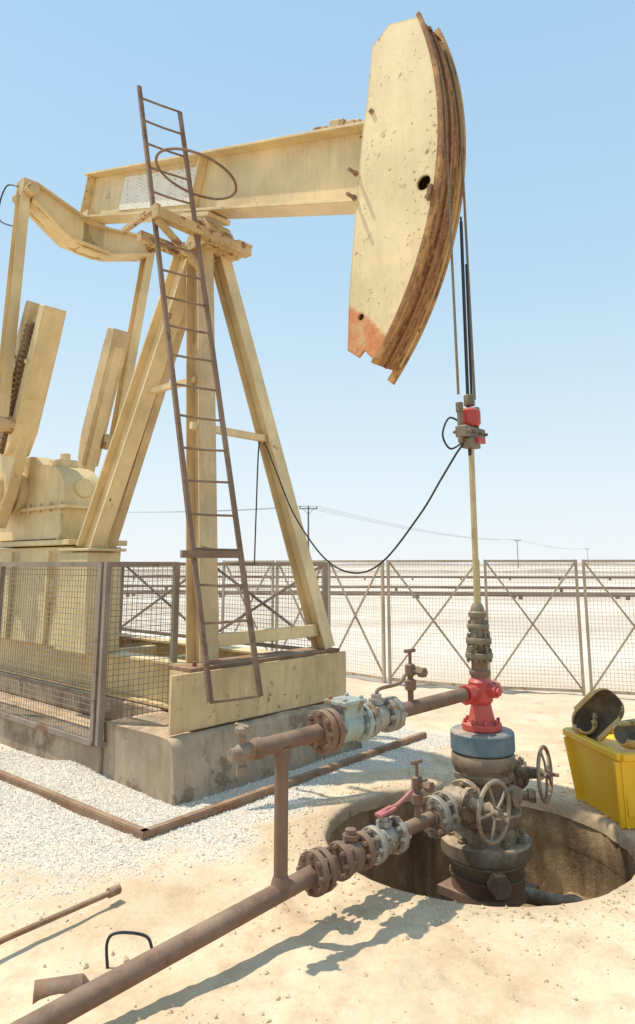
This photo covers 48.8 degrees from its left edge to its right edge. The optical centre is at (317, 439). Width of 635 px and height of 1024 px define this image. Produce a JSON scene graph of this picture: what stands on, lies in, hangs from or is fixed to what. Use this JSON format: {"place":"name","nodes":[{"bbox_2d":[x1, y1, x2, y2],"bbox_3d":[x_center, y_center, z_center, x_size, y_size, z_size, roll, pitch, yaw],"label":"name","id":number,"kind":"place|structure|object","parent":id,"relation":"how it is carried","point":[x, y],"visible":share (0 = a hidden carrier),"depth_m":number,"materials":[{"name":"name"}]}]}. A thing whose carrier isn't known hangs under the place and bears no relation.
{"place":"outdoors","nodes":[
{"label":"outdoors","id":0,"kind":"place"},
{"bbox_2d":[0,728,450,925],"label":"gravel","id":1,"kind":"structure","parent":0,"point":[140,802],"depth_m":5.02,"materials":[{"name":"white gravel"}]},
{"bbox_2d":[0,563,634,1023],"bbox_3d":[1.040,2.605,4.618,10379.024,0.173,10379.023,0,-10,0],"label":"ground","id":2,"kind":"structure","parent":0,"point":[316,977],"depth_m":3.67,"materials":[{"name":"beige sand"}]},
{"bbox_2d":[32,973,88,1004],"bbox_3d":[-1.066,2.302,2.918,0.220,0.109,0.110,3,-10,-17],"label":"pipe stub","id":3,"kind":"object","parent":2,"relation":"on","point":[45,988],"visible":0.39,"depth_m":2.89,"materials":[{"name":"brown metal"}]},
{"bbox_2d":[0,884,121,944],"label":"steel bar","id":4,"kind":"object","parent":2,"relation":"on","point":[113,891],"visible":1,"depth_m":3.41,"materials":[{"name":"brown metal"}]},
{"bbox_2d":[0,671,167,773],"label":"concrete slab","id":5,"kind":"structure","parent":2,"relation":"on","point":[29,740],"depth_m":6.78,"materials":[{"name":"grey concrete"}]},
{"bbox_2d":[0,562,103,746],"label":"guard panel","id":6,"kind":"object","parent":5,"relation":"on","point":[78,738],"visible":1,"depth_m":6.44,"materials":[{"name":"metal"}]},
{"bbox_2d":[0,12,487,734],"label":"pump jack","id":7,"kind":"object","parent":5,"relation":"on","point":[390,170],"visible":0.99,"depth_m":6.86,"materials":[{"name":"beige paint"}]},
{"bbox_2d":[468,449,479,603],"bbox_3d":[1.090,0.580,4.873,0.042,1.190,0.042,0,-10,0],"label":"polished rod","id":8,"kind":"object","parent":7,"relation":"hanging from","point":[475,559],"visible":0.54,"depth_m":4.85,"materials":[{"name":"beige metal"}]},
{"bbox_2d":[105,931,152,968],"bbox_3d":[-0.836,2.277,3.127,0.225,0.144,0.044,0,-10,0],"label":"wire staple","id":9,"kind":"object","parent":2,"relation":"on","point":[147,937],"visible":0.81,"depth_m":3.13,"materials":[{"name":"black metal"}]},
{"bbox_2d":[119,562,185,637],"bbox_3d":[-2.101,2.530,9.338,1.965,1.760,0.056,-9,-13,41],"label":"guard panel","id":10,"kind":"object","parent":2,"relation":"on","point":[183,564],"visible":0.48,"depth_m":9.59,"materials":[{"name":"metal"}]},
{"bbox_2d":[0,732,426,840],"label":"edging frame","id":11,"kind":"object","parent":2,"relation":"on","point":[108,819],"visible":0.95,"depth_m":5.16,"materials":[{"name":"metal"}]},
{"bbox_2d":[102,702,361,805],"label":"concrete block","id":12,"kind":"structure","parent":2,"relation":"on","point":[148,755],"depth_m":5.54,"materials":[{"name":"grey concrete"}]},
{"bbox_2d":[95,562,180,747],"bbox_3d":[-1.557,1.840,6.143,0.733,1.515,0.050,9,-14,-42],"label":"guard panel","id":13,"kind":"object","parent":12,"relation":"on","point":[104,652],"visible":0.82,"depth_m":6.08,"materials":[{"name":"metal"}]},
{"bbox_2d":[10,648,468,1023],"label":"flow line","id":14,"kind":"object","parent":2,"relation":"on","point":[337,723],"visible":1,"depth_m":3.51,"materials":[{"name":"brown metal"}]},
{"bbox_2d":[221,560,274,650],"bbox_3d":[-1.273,3.095,12.658,1.258,1.800,0.056,-8,-12,37],"label":"fence panel","id":15,"kind":"object","parent":2,"relation":"on","point":[240,594],"visible":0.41,"depth_m":12.62,"materials":[{"name":"metal"}]},
{"bbox_2d":[218,562,327,649],"bbox_3d":[-0.637,2.301,8.040,1.985,1.760,0.056,-9,-13,41],"label":"guard panel","id":16,"kind":"object","parent":2,"relation":"on","point":[323,566],"visible":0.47,"depth_m":8.00,"materials":[{"name":"metal"}]},
{"bbox_2d":[275,560,325,650],"bbox_3d":[-0.297,2.952,11.845,1.176,1.800,0.056,-9,-14,43],"label":"fence panel","id":17,"kind":"object","parent":2,"relation":"on","point":[277,578],"visible":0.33,"depth_m":12.09,"materials":[{"name":"metal"}]},
{"bbox_2d":[299,506,316,546],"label":"utility pole","id":18,"kind":"object","parent":2,"relation":"on","point":[308,508],"visible":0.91,"depth_m":99.49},
{"bbox_2d":[302,506,512,539],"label":"power line","id":19,"kind":"object","parent":18,"relation":"attached to","point":[398,527],"visible":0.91,"depth_m":131.75,"materials":[{"name":"black metal"}]},
{"bbox_2d":[314,507,516,539],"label":"power line","id":20,"kind":"object","parent":18,"relation":"attached to","point":[404,527],"visible":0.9,"depth_m":134.11,"materials":[{"name":"black metal"}]},
{"bbox_2d":[319,506,519,539],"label":"power line","id":21,"kind":"object","parent":18,"relation":"attached to","point":[405,526],"visible":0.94,"depth_m":126.92,"materials":[{"name":"black metal"}]},
{"bbox_2d":[0,741,634,1023],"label":"sand clods","id":22,"kind":"object","parent":2,"relation":"on","point":[261,1013],"visible":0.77,"depth_m":3.60,"materials":[{"name":"beige sand"}]},
{"bbox_2d":[328,560,385,682],"bbox_3d":[0.593,2.800,10.983,0.056,1.800,1.197,10,-14,-44],"label":"fence panel","id":23,"kind":"object","parent":2,"relation":"on","point":[383,647],"visible":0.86,"depth_m":10.85,"materials":[{"name":"metal"}]},
{"bbox_2d":[123,592,634,599],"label":"pipeline","id":24,"kind":"object","parent":2,"relation":"on","point":[520,595],"visible":0.37,"depth_m":34.82,"materials":[{"name":"brown metal"}]},
{"bbox_2d":[124,575,634,580],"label":"pipeline","id":25,"kind":"object","parent":2,"relation":"on","point":[559,577],"visible":0.37,"depth_m":73.17,"materials":[{"name":"metal"}]},
{"bbox_2d":[124,585,634,591],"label":"pipeline","id":26,"kind":"object","parent":2,"relation":"on","point":[561,588],"visible":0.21,"depth_m":43.79,"materials":[{"name":"metal"}]},
{"bbox_2d":[124,590,634,598],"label":"pipeline","id":27,"kind":"object","parent":2,"relation":"on","point":[448,592],"visible":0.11,"depth_m":36.05,"materials":[{"name":"metal"}]},
{"bbox_2d":[386,560,480,685],"bbox_3d":[1.687,2.661,10.196,1.423,1.800,0.056,-5,-11,28],"label":"fence panel","id":28,"kind":"object","parent":2,"relation":"on","point":[389,624],"visible":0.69,"depth_m":10.25,"materials":[{"name":"metal"}]},
{"bbox_2d":[328,801,634,898],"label":"well cellar","id":29,"kind":"object","parent":2,"relation":"on","point":[569,855],"visible":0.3,"depth_m":5.25,"materials":[{"name":"brown concrete"}]},
{"bbox_2d":[417,892,588,906],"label":"cellar floor","id":30,"kind":"structure","parent":29,"relation":"on","point":[523,905],"depth_m":5.13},
{"bbox_2d":[437,603,558,906],"bbox_3d":[1.099,2.255,4.527,0.648,2.330,1.053,-9,-13,41],"label":"wellhead","id":31,"kind":"object","parent":30,"relation":"on","point":[486,847],"visible":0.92,"depth_m":4.42,"materials":[{"name":"metal"}]},
{"bbox_2d":[525,887,582,905],"bbox_3d":[1.541,3.005,4.384,0.626,0.386,0.161,1,-10,-5],"label":"drain pipe","id":32,"kind":"object","parent":31,"relation":"attached to","point":[536,897],"visible":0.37,"depth_m":4.35,"materials":[{"name":"metal"}]},
{"bbox_2d":[483,560,585,695],"bbox_3d":[2.981,2.572,9.690,1.260,1.800,0.056,-3,-10,14],"label":"fence panel","id":33,"kind":"object","parent":2,"relation":"on","point":[581,664],"visible":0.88,"depth_m":9.66,"materials":[{"name":"metal"}]},
{"bbox_2d":[563,727,634,828],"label":"yellow bin","id":34,"kind":"object","parent":2,"relation":"on","point":[603,774],"visible":0.95,"depth_m":4.94,"materials":[{"name":"paint"}]},
{"bbox_2d":[572,712,597,734],"bbox_3d":[2.020,2.131,5.292,0.183,0.167,0.228,-3,-11,18],"label":"hook","id":35,"kind":"object","parent":34,"relation":"on","point":[594,721],"visible":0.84,"depth_m":5.20,"materials":[{"name":"beige paint"}]},
{"bbox_2d":[572,688,624,741],"bbox_3d":[2.088,2.039,5.200,0.389,0.392,0.180,-8,-13,38],"label":"half shell","id":36,"kind":"object","parent":34,"relation":"on","point":[606,705],"visible":0.88,"depth_m":5.23,"materials":[{"name":"beige paint"}]},
{"bbox_2d":[613,719,634,749],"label":"half shell","id":37,"kind":"object","parent":34,"relation":"on","point":[624,732],"visible":1,"depth_m":4.97,"materials":[{"name":"beige paint"}]},
{"bbox_2d":[582,560,634,694],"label":"fence panel","id":38,"kind":"object","parent":2,"relation":"on","point":[584,564],"visible":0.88,"depth_m":9.44,"materials":[{"name":"metal"}]},
{"bbox_2d":[0,0,634,562],"label":"sky","id":39,"kind":"structure","parent":0,"point":[547,87],"materials":[{"name":"blue"}]},
{"bbox_2d":[124,569,633,573],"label":"sand berm","id":40,"kind":"structure","parent":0,"point":[550,571],"depth_m":121.06,"materials":[{"name":"sand"}]},
{"bbox_2d":[124,561,634,565],"bbox_3d":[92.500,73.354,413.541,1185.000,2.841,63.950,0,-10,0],"label":"sand berm","id":41,"kind":"structure","parent":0,"point":[617,564],"depth_m":404.94,"materials":[{"name":"sand"}]}
]}

